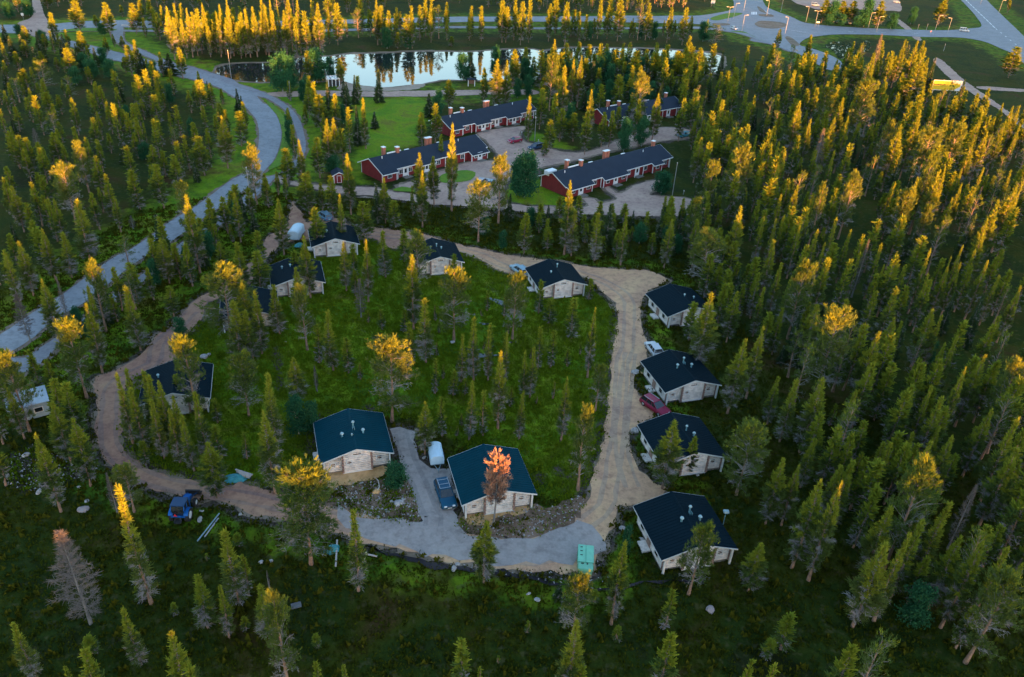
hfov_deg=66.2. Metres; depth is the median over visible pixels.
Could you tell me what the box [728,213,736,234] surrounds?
spruce tree
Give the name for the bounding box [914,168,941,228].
pine tree
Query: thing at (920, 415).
pine tree
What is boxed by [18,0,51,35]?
junction arm
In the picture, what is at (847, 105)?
spruce tree
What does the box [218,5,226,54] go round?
pine tree
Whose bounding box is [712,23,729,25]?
road island
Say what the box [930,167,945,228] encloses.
pine tree
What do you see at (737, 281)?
spruce tree
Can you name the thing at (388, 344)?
pine tree
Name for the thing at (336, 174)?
shed
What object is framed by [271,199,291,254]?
pine tree
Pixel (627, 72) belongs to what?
birch tree
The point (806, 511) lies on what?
pine tree
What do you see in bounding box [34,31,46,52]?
spruce tree
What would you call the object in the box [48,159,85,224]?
pine tree
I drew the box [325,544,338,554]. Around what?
tarpaulin
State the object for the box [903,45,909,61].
spruce tree
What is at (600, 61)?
birch tree
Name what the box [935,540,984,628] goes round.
pine tree
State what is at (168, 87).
birch tree
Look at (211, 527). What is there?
steel pole
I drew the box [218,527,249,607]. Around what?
pine tree
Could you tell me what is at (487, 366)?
pine tree
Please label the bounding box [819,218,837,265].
pine tree
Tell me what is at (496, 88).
pine tree
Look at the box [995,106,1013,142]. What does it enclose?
pine tree
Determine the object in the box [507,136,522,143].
parked car
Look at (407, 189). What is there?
grass island
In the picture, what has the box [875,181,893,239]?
pine tree
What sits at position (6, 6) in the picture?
birch tree
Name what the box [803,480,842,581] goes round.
pine tree
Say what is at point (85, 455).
pine tree
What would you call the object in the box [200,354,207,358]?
boulder
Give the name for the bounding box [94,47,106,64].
birch tree
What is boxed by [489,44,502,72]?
birch tree
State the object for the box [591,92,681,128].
row house
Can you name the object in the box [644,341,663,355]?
parked car
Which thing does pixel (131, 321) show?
pine tree
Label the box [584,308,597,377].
pine tree
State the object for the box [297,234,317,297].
pine tree
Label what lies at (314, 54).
birch tree
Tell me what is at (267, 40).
pine tree
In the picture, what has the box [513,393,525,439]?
pine tree
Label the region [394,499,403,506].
boulder
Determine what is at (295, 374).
pine tree
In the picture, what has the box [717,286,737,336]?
spruce tree
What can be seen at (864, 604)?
pine tree
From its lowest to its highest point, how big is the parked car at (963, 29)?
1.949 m
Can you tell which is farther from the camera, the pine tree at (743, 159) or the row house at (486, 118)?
the row house at (486, 118)
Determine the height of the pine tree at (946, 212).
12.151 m
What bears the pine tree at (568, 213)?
on the ground at (974, 62)
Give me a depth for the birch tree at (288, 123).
200.19 m
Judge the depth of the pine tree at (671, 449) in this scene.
93.59 m
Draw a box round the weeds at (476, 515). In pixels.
[454,496,588,536]
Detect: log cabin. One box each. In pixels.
[139,359,213,418]
[220,285,277,332]
[268,257,325,296]
[307,221,359,257]
[312,408,393,473]
[410,237,464,275]
[447,444,536,518]
[525,259,587,298]
[633,491,737,574]
[637,412,726,475]
[640,349,721,404]
[645,283,714,327]
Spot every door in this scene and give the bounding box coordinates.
[337,175,341,182]
[403,167,407,175]
[646,535,650,547]
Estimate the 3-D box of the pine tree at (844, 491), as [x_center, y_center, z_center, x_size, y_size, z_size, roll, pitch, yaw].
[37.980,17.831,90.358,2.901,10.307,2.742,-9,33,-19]
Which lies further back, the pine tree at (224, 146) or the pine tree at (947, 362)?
the pine tree at (224, 146)
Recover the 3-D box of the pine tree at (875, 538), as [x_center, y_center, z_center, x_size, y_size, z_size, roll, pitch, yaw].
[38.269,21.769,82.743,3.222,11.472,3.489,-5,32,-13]
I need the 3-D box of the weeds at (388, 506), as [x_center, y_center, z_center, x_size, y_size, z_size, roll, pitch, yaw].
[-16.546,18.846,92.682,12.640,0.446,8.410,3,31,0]
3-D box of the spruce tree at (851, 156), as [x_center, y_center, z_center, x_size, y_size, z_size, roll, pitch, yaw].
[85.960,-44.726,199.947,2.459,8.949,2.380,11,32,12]
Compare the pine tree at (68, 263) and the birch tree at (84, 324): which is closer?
the birch tree at (84, 324)
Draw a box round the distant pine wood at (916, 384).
[0,0,1023,676]
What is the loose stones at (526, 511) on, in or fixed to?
on the stony soil at (531, 523)
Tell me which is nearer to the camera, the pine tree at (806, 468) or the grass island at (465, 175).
the pine tree at (806, 468)
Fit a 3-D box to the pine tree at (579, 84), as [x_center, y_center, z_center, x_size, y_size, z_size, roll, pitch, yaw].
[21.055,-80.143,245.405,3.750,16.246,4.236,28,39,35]
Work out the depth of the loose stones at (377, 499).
92.35 m
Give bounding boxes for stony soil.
[324,480,420,521]
[458,495,588,537]
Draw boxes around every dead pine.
[12,294,35,340]
[32,128,39,143]
[44,529,103,624]
[55,276,69,317]
[105,473,118,513]
[128,216,134,228]
[313,366,318,391]
[354,279,366,317]
[481,446,512,523]
[812,128,825,170]
[850,239,869,297]
[869,34,882,69]
[946,484,977,549]
[964,186,982,231]
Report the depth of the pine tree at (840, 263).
146.59 m
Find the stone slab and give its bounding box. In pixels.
[291,601,301,608]
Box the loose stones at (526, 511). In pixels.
[462,495,583,539]
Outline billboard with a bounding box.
[932,80,962,93]
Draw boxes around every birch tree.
[0,0,15,18]
[12,23,21,34]
[18,0,35,15]
[37,29,48,41]
[67,65,82,84]
[68,305,84,336]
[73,51,87,70]
[82,58,100,77]
[82,318,91,337]
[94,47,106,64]
[96,22,107,34]
[100,59,116,77]
[121,104,131,122]
[137,141,150,158]
[143,255,163,285]
[146,59,158,74]
[164,82,175,103]
[171,316,187,334]
[186,115,193,137]
[202,230,216,259]
[230,199,244,227]
[265,50,295,91]
[279,391,311,436]
[282,119,292,144]
[285,53,299,88]
[286,128,291,147]
[297,79,306,100]
[300,47,330,83]
[302,399,318,433]
[324,56,335,76]
[324,152,342,171]
[339,104,345,123]
[378,27,394,47]
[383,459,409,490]
[404,35,412,48]
[430,87,444,115]
[454,52,472,79]
[476,213,490,234]
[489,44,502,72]
[497,229,507,248]
[508,148,543,198]
[509,153,524,193]
[513,77,523,97]
[519,57,530,80]
[521,74,534,96]
[522,66,529,83]
[527,205,536,226]
[529,65,536,86]
[536,52,548,77]
[562,58,568,76]
[565,102,575,134]
[567,81,578,104]
[568,57,578,76]
[584,21,593,38]
[586,89,598,108]
[594,54,603,81]
[594,78,601,98]
[602,54,610,77]
[603,64,616,83]
[604,49,612,61]
[604,78,614,102]
[616,115,635,150]
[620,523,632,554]
[622,74,636,94]
[624,64,630,77]
[627,87,634,102]
[633,116,651,146]
[633,220,649,243]
[637,18,644,37]
[637,56,646,77]
[642,83,652,99]
[650,80,657,99]
[650,169,675,195]
[652,21,658,38]
[660,224,669,242]
[662,86,670,97]
[668,55,679,72]
[673,232,682,253]
[697,20,710,40]
[823,0,841,22]
[823,13,834,25]
[837,14,846,25]
[851,15,861,26]
[859,0,875,26]
[884,12,899,28]
[893,578,938,632]
[907,6,918,24]
[926,339,939,362]
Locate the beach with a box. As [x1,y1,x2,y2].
[337,83,424,90]
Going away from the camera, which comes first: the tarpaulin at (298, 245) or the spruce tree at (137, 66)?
the tarpaulin at (298, 245)
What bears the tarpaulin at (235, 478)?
on the ground at (974, 62)
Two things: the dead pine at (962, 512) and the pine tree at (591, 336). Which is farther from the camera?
the pine tree at (591, 336)
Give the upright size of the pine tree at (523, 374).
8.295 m
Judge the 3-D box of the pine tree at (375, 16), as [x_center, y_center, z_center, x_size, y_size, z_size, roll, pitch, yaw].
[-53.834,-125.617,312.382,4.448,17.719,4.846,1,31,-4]
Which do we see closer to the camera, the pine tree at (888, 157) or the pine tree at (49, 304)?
the pine tree at (49, 304)
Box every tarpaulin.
[225,473,247,482]
[294,243,302,247]
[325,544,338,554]
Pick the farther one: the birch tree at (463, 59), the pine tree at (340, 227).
the birch tree at (463, 59)
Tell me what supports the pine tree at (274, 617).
on the ground at (974, 62)
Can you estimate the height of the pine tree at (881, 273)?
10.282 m
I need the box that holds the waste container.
[577,544,593,574]
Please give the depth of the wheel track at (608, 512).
102.03 m
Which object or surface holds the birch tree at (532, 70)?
on the ground at (974, 62)
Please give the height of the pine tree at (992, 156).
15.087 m
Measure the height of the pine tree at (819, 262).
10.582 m
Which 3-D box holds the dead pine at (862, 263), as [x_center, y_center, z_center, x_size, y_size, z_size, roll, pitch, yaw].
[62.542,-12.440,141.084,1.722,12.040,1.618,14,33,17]
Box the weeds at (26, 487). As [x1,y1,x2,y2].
[6,443,97,492]
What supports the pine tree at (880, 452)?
on the ground at (974, 62)
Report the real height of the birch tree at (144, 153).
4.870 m
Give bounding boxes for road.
[0,20,281,352]
[93,201,666,574]
[144,0,1023,69]
[267,89,538,96]
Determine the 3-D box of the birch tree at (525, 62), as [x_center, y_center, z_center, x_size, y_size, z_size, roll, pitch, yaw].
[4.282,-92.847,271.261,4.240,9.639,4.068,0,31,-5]
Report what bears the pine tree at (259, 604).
on the ground at (974, 62)
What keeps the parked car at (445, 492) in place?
on the driveway
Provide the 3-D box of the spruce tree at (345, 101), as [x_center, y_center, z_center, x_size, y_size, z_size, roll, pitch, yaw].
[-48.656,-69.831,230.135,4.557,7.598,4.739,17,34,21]
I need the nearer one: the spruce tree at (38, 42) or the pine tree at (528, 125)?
the pine tree at (528, 125)
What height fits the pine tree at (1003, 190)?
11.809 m
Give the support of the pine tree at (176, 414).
on the ground at (974, 62)
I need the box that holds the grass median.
[267,101,290,169]
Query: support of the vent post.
on the ground at (974, 62)
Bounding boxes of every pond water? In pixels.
[215,48,720,86]
[826,41,870,55]
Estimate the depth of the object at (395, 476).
93.34 m
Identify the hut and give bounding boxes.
[4,385,49,420]
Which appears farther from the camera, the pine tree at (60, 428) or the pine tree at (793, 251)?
the pine tree at (793, 251)
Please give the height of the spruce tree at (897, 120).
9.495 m
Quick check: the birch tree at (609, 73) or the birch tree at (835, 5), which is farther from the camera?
the birch tree at (835, 5)
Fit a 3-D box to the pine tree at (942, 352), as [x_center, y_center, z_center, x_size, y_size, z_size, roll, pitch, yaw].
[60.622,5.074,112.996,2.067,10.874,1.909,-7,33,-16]
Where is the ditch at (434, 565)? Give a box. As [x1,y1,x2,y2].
[365,544,693,590]
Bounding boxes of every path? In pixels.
[11,27,305,372]
[115,26,792,51]
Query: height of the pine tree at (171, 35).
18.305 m
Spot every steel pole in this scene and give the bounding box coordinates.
[197,513,219,541]
[204,518,218,536]
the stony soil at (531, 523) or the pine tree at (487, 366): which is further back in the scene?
the pine tree at (487, 366)
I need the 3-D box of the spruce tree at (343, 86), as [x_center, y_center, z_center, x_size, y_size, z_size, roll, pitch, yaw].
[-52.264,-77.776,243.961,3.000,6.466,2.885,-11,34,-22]
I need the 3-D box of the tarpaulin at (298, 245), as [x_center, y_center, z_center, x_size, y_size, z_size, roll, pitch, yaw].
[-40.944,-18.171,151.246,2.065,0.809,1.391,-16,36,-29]
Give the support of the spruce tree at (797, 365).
on the ground at (974, 62)
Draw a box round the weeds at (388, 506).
[327,476,420,525]
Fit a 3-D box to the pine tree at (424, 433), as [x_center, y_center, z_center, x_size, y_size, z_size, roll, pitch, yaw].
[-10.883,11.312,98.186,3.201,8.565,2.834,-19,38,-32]
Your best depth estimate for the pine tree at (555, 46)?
265.91 m
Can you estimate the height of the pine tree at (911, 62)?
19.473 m
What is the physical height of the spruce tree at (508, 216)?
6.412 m
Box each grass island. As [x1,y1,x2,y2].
[61,28,116,30]
[393,187,414,191]
[439,170,475,182]
[710,13,742,19]
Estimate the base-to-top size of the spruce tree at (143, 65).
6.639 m
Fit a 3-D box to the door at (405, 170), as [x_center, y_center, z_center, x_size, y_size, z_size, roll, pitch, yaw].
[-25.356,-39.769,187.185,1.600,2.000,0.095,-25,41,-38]
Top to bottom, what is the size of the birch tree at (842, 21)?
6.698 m
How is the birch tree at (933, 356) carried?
on the ground at (974, 62)
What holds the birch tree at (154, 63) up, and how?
on the ground at (974, 62)
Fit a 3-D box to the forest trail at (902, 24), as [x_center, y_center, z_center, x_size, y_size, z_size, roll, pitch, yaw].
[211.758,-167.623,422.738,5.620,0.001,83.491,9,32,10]
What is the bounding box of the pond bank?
[211,46,726,86]
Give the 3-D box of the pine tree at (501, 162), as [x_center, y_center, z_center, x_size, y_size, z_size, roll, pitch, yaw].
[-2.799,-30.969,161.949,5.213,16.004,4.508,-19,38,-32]
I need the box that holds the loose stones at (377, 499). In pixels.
[330,479,418,520]
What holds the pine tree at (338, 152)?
on the ground at (974, 62)
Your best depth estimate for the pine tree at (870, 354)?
108.76 m
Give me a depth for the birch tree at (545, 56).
266.54 m
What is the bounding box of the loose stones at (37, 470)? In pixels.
[8,447,97,488]
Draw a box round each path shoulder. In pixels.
[10,28,309,375]
[55,26,795,52]
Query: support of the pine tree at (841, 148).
on the ground at (974, 62)
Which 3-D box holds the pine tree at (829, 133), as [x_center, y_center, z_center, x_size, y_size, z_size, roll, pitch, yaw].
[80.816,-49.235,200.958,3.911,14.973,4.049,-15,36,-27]
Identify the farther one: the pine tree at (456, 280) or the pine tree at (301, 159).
the pine tree at (301, 159)
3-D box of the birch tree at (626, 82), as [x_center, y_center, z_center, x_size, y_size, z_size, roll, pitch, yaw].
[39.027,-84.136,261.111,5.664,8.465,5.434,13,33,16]
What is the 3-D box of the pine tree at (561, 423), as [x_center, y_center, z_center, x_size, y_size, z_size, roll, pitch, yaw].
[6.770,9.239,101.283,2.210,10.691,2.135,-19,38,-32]
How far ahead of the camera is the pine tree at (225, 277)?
115.63 m
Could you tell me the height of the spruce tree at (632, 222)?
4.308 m
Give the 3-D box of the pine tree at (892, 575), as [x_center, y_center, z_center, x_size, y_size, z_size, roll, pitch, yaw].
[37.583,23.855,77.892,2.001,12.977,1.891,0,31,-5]
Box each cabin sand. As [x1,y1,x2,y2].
[322,465,386,488]
[462,505,528,524]
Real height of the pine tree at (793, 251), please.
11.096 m
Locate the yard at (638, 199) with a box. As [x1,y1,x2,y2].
[279,126,691,215]
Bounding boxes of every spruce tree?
[1,23,8,42]
[1,67,9,88]
[6,36,21,60]
[9,222,20,242]
[10,114,19,134]
[18,34,27,55]
[19,57,28,76]
[30,46,43,71]
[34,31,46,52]
[40,44,50,62]
[51,28,57,45]
[58,39,64,60]
[59,34,69,54]
[68,48,83,71]
[92,48,100,67]
[94,292,114,327]
[116,76,126,101]
[118,140,125,164]
[134,55,142,75]
[135,53,148,73]
[142,78,150,102]
[145,99,150,117]
[154,214,170,249]
[161,53,179,76]
[167,103,174,119]
[192,158,201,182]
[196,238,210,269]
[217,113,222,135]
[233,88,239,112]
[239,96,244,118]
[239,191,248,225]
[248,209,260,233]
[324,80,332,120]
[340,78,344,97]
[340,88,354,112]
[345,82,353,108]
[351,75,360,104]
[352,105,364,146]
[370,112,379,129]
[370,183,384,223]
[373,69,385,103]
[423,94,433,117]
[464,52,477,80]
[503,194,514,221]
[543,205,551,226]
[551,581,564,602]
[578,87,587,111]
[584,61,595,89]
[600,203,613,245]
[614,65,624,90]
[628,211,635,229]
[645,60,650,76]
[653,71,660,98]
[655,223,659,242]
[656,83,663,103]
[658,207,665,232]
[665,221,676,256]
[670,79,678,97]
[675,225,684,247]
[688,182,698,217]
[697,85,701,107]
[698,197,705,217]
[698,208,704,237]
[700,90,707,128]
[704,76,712,102]
[708,189,715,223]
[711,254,722,283]
[715,51,723,76]
[716,54,724,79]
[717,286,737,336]
[728,188,746,231]
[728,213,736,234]
[732,269,741,294]
[737,278,745,309]
[743,187,749,219]
[751,108,757,130]
[751,112,764,147]
[763,99,775,129]
[775,346,785,366]
[782,315,800,361]
[791,350,804,368]
[792,229,806,268]
[794,111,803,144]
[819,297,830,319]
[838,53,848,80]
[841,90,852,121]
[843,146,853,177]
[851,132,858,162]
[852,145,864,175]
[882,154,902,196]
[892,318,907,367]
[896,100,901,122]
[897,157,917,206]
[899,220,918,265]
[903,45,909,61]
[908,203,934,255]
[924,58,936,91]
[936,293,955,336]
[941,146,956,188]
[945,213,976,269]
[951,79,965,116]
[962,290,986,350]
[964,105,974,132]
[989,185,1009,228]
[990,180,1005,206]
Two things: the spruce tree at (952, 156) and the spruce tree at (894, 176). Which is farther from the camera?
the spruce tree at (952, 156)
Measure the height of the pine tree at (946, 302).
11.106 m
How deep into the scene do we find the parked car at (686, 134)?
225.71 m
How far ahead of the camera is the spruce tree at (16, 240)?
145.60 m
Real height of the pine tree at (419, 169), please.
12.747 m
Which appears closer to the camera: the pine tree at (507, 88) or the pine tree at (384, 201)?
the pine tree at (384, 201)
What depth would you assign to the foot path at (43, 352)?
215.88 m
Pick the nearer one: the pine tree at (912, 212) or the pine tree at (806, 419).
the pine tree at (806, 419)
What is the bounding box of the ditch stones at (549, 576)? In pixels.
[399,549,602,588]
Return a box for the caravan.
[287,223,305,239]
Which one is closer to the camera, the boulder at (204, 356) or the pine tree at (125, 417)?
the pine tree at (125, 417)
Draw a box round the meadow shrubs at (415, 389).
[116,237,618,495]
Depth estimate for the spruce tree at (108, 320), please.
122.49 m
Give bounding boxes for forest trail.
[889,17,921,40]
[933,57,1023,127]
[976,86,1023,91]
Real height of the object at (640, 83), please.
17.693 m
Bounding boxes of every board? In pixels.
[335,539,337,566]
[467,78,475,85]
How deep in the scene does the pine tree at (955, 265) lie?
141.39 m
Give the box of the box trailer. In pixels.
[427,441,444,472]
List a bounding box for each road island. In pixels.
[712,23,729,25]
[755,21,785,28]
[759,14,773,16]
[785,36,799,45]
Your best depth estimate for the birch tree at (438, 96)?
228.42 m
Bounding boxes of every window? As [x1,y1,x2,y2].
[33,406,43,412]
[352,451,361,456]
[376,455,382,460]
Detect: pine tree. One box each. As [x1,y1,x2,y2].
[0,347,43,432]
[2,250,22,304]
[6,388,27,438]
[8,185,27,231]
[10,621,42,676]
[15,241,39,295]
[33,432,65,512]
[38,279,65,340]
[39,229,60,279]
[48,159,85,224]
[48,401,74,461]
[52,199,68,240]
[52,315,93,397]
[59,231,78,277]
[66,417,100,486]
[71,139,93,192]
[72,198,99,258]
[80,257,113,331]
[84,302,107,373]
[86,284,104,336]
[102,173,123,216]
[108,460,143,512]
[113,484,159,604]
[114,372,136,443]
[119,606,148,667]
[122,285,148,350]
[124,367,144,422]
[128,387,151,448]
[139,369,155,429]
[145,374,166,435]
[148,398,170,458]
[155,237,177,282]
[156,380,173,447]
[164,7,178,59]
[165,629,200,676]
[167,332,210,419]
[167,407,183,462]
[168,395,191,448]
[170,180,196,237]
[172,3,182,46]
[178,414,199,471]
[179,3,188,50]
[182,194,206,273]
[184,7,195,56]
[189,574,218,629]
[191,390,212,455]
[193,441,229,498]
[194,260,257,339]
[201,3,209,48]
[215,11,223,56]
[215,116,236,168]
[217,585,235,638]
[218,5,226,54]
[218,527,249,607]
[223,299,251,360]
[224,0,231,29]
[225,348,261,415]
[226,7,236,55]
[231,193,246,241]
[231,242,250,282]
[234,282,261,335]
[240,142,262,204]
[240,310,262,359]
[244,8,253,56]
[244,9,253,50]
[250,6,259,53]
[250,7,260,56]
[251,291,269,353]
[253,583,274,639]
[254,409,284,493]
[258,0,270,54]
[258,587,301,676]
[262,5,272,55]
[262,454,338,565]
[263,372,285,450]
[267,284,285,333]
[269,0,275,47]
[270,11,279,54]
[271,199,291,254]
[276,5,282,50]
[280,10,292,55]
[285,0,294,50]
[285,356,311,398]
[289,266,308,321]
[291,282,316,349]
[295,0,303,53]
[296,140,306,190]
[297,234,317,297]
[308,0,316,47]
[312,3,325,56]
[320,118,337,172]
[322,310,340,370]
[330,118,342,159]
[336,193,346,240]
[337,241,353,290]
[341,153,357,214]
[345,508,368,591]
[359,98,369,148]
[359,239,374,301]
[364,331,421,422]
[372,0,381,44]
[376,230,392,277]
[377,178,391,223]
[401,254,422,329]
[403,228,435,287]
[410,152,428,205]
[414,298,435,362]
[414,401,436,454]
[415,170,429,226]
[426,156,441,204]
[437,264,474,340]
[445,122,458,210]
[456,334,466,381]
[460,178,497,241]
[463,380,478,439]
[466,316,482,380]
[468,521,499,582]
[484,324,493,379]
[488,58,505,104]
[488,351,509,428]
[489,152,511,222]
[500,269,530,339]
[502,60,512,103]
[502,333,509,384]
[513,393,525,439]
[517,351,528,393]
[523,96,532,141]
[524,347,537,397]
[543,52,560,110]
[553,39,557,53]
[554,618,586,676]
[555,376,571,440]
[556,64,569,116]
[556,569,596,640]
[557,181,574,254]
[563,209,580,255]
[567,60,576,101]
[567,401,595,490]
[573,55,584,106]
[582,89,595,142]
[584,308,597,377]
[588,213,603,261]
[588,361,609,411]
[603,540,629,625]
[615,212,628,264]
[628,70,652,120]
[647,94,662,139]
[649,420,686,488]
[659,218,675,267]
[675,518,720,595]
[680,196,702,250]
[684,227,732,286]
[688,137,703,182]
[688,292,721,363]
[696,159,721,205]
[719,141,754,210]
[719,291,740,342]
[719,338,750,413]
[720,415,771,495]
[722,205,743,268]
[739,543,769,591]
[742,325,765,398]
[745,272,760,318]
[746,135,756,182]
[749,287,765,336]
[751,218,764,260]
[758,239,775,294]
[758,457,788,524]
[759,143,772,197]
[762,376,780,424]
[763,219,776,265]
[764,166,778,219]
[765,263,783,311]
[767,194,782,240]
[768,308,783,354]
[770,142,779,173]
[771,215,784,261]
[772,377,799,441]
[775,280,791,322]
[778,151,786,191]
[779,257,818,339]
[779,463,800,525]
[781,101,802,160]
[783,185,798,240]
[783,478,824,568]
[784,225,800,278]
[793,376,827,452]
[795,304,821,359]
[795,438,816,488]
[796,303,856,389]
[797,118,811,165]
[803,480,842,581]
[806,229,819,278]
[807,181,827,249]
[810,243,825,293]
[811,86,836,134]
[817,117,836,172]
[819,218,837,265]
[819,464,843,513]
[823,150,835,195]
[828,98,844,148]
[828,460,856,522]
[832,116,848,172]
[834,229,852,282]
[834,391,857,441]
[835,298,849,347]
[836,168,864,238]
[839,101,853,135]
[843,251,860,298]
[843,540,891,627]
[844,78,880,137]
[848,331,880,393]
[854,504,894,577]
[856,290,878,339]
[861,243,882,299]
[866,441,885,473]
[867,441,893,491]
[868,286,899,343]
[870,264,884,300]
[871,117,896,173]
[872,77,886,123]
[872,532,912,621]
[875,124,902,191]
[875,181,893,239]
[876,317,895,360]
[880,251,897,301]
[881,453,948,570]
[882,181,895,218]
[883,186,918,235]
[888,264,906,309]
[888,518,926,597]
[890,40,905,87]
[890,320,902,361]
[896,177,918,237]
[897,41,918,77]
[898,110,921,178]
[898,440,933,513]
[899,431,914,462]
[901,52,925,107]
[901,518,922,574]
[903,124,945,183]
[904,385,932,446]
[905,308,936,366]
[906,249,930,313]
[907,149,942,234]
[907,273,929,325]
[909,177,921,221]
[911,201,936,255]
[911,395,945,463]
[911,500,954,577]
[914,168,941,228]
[921,314,942,364]
[921,425,941,460]
[923,101,937,126]
[923,435,954,499]
[923,535,963,609]
[924,342,945,394]
[927,267,948,319]
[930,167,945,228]
[933,198,953,243]
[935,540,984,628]
[936,336,958,398]
[938,121,969,172]
[939,262,961,316]
[941,366,966,432]
[942,246,963,300]
[945,168,962,209]
[946,183,962,235]
[951,140,974,191]
[952,249,975,299]
[953,355,986,426]
[957,233,983,288]
[959,408,993,476]
[960,546,1010,629]
[961,561,1023,664]
[962,115,982,162]
[962,217,989,262]
[963,260,988,319]
[966,132,987,183]
[966,167,984,201]
[973,199,999,262]
[975,447,1019,525]
[977,274,999,324]
[977,416,1020,501]
[982,355,1023,436]
[984,120,1006,175]
[986,103,1003,148]
[987,563,1023,616]
[990,185,1018,252]
[991,170,1011,212]
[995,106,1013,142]
[995,285,1021,342]
[997,182,1023,239]
[999,126,1020,171]
[1001,106,1019,154]
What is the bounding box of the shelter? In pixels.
[326,75,339,86]
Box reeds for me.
[825,41,870,57]
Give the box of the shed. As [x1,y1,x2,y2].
[330,167,342,182]
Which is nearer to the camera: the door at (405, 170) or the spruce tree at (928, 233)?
the spruce tree at (928, 233)
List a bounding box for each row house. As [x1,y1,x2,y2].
[357,134,489,182]
[428,99,535,136]
[538,140,672,197]
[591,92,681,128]
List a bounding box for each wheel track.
[98,232,636,565]
[113,235,626,521]
[393,434,428,525]
[405,432,442,525]
[613,352,627,487]
[624,354,640,486]
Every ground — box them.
[0,0,1023,676]
[792,0,901,10]
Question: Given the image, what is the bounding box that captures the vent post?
[723,509,728,523]
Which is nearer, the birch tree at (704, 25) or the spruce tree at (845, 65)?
the spruce tree at (845, 65)
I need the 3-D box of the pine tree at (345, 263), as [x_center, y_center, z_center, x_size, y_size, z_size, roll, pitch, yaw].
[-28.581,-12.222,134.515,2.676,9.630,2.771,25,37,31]
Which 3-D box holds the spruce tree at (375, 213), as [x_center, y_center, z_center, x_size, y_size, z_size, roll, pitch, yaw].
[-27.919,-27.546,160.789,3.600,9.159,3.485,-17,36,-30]
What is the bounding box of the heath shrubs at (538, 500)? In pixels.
[0,192,1023,676]
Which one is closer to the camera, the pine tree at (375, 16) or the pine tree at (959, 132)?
the pine tree at (959, 132)
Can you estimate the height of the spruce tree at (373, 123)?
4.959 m
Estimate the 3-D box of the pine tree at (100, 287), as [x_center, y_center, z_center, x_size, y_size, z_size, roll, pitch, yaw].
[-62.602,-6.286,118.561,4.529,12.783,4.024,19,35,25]
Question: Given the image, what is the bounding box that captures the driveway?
[337,427,605,565]
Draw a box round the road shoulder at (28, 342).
[0,20,282,353]
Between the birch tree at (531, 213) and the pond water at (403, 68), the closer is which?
the birch tree at (531, 213)
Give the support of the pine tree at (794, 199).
on the ground at (974, 62)
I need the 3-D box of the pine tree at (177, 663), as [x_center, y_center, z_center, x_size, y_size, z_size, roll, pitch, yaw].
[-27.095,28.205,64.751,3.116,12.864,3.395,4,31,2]
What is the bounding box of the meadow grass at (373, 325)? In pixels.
[117,238,617,503]
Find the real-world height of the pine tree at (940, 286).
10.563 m
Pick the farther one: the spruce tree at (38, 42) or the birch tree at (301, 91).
the spruce tree at (38, 42)
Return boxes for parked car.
[318,210,332,220]
[434,476,456,509]
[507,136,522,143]
[509,264,527,275]
[527,141,542,150]
[639,393,670,415]
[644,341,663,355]
[677,131,689,137]
[959,27,968,31]
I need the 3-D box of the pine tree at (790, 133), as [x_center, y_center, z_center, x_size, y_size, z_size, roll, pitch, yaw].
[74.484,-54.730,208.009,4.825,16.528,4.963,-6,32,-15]
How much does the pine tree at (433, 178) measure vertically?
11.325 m
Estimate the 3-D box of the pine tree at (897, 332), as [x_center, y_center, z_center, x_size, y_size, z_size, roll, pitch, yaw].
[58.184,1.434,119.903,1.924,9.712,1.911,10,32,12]
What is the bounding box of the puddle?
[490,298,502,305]
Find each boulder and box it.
[21,452,29,457]
[77,506,89,512]
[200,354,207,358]
[372,488,379,493]
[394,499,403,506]
[631,369,638,373]
[631,427,638,433]
[706,605,714,613]
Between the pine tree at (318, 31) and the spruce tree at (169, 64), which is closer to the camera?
the spruce tree at (169, 64)
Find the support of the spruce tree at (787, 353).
on the ground at (974, 62)
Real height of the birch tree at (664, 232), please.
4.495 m
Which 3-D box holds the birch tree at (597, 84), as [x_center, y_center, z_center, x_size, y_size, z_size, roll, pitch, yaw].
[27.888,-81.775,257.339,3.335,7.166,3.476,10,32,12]
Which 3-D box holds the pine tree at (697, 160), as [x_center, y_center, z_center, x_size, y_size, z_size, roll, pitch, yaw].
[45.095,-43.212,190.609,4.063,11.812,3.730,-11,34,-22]
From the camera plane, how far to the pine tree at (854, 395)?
103.78 m
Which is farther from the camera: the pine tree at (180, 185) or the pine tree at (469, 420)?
the pine tree at (180, 185)
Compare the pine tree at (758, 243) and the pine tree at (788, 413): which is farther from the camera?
the pine tree at (758, 243)
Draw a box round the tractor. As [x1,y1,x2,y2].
[168,489,201,523]
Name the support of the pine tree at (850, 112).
on the ground at (974, 62)
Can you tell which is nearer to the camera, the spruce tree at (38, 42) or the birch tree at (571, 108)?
the birch tree at (571, 108)
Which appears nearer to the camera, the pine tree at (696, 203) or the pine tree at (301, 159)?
the pine tree at (696, 203)
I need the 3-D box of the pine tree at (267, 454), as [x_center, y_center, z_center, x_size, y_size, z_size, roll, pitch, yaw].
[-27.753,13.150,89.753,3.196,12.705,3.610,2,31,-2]

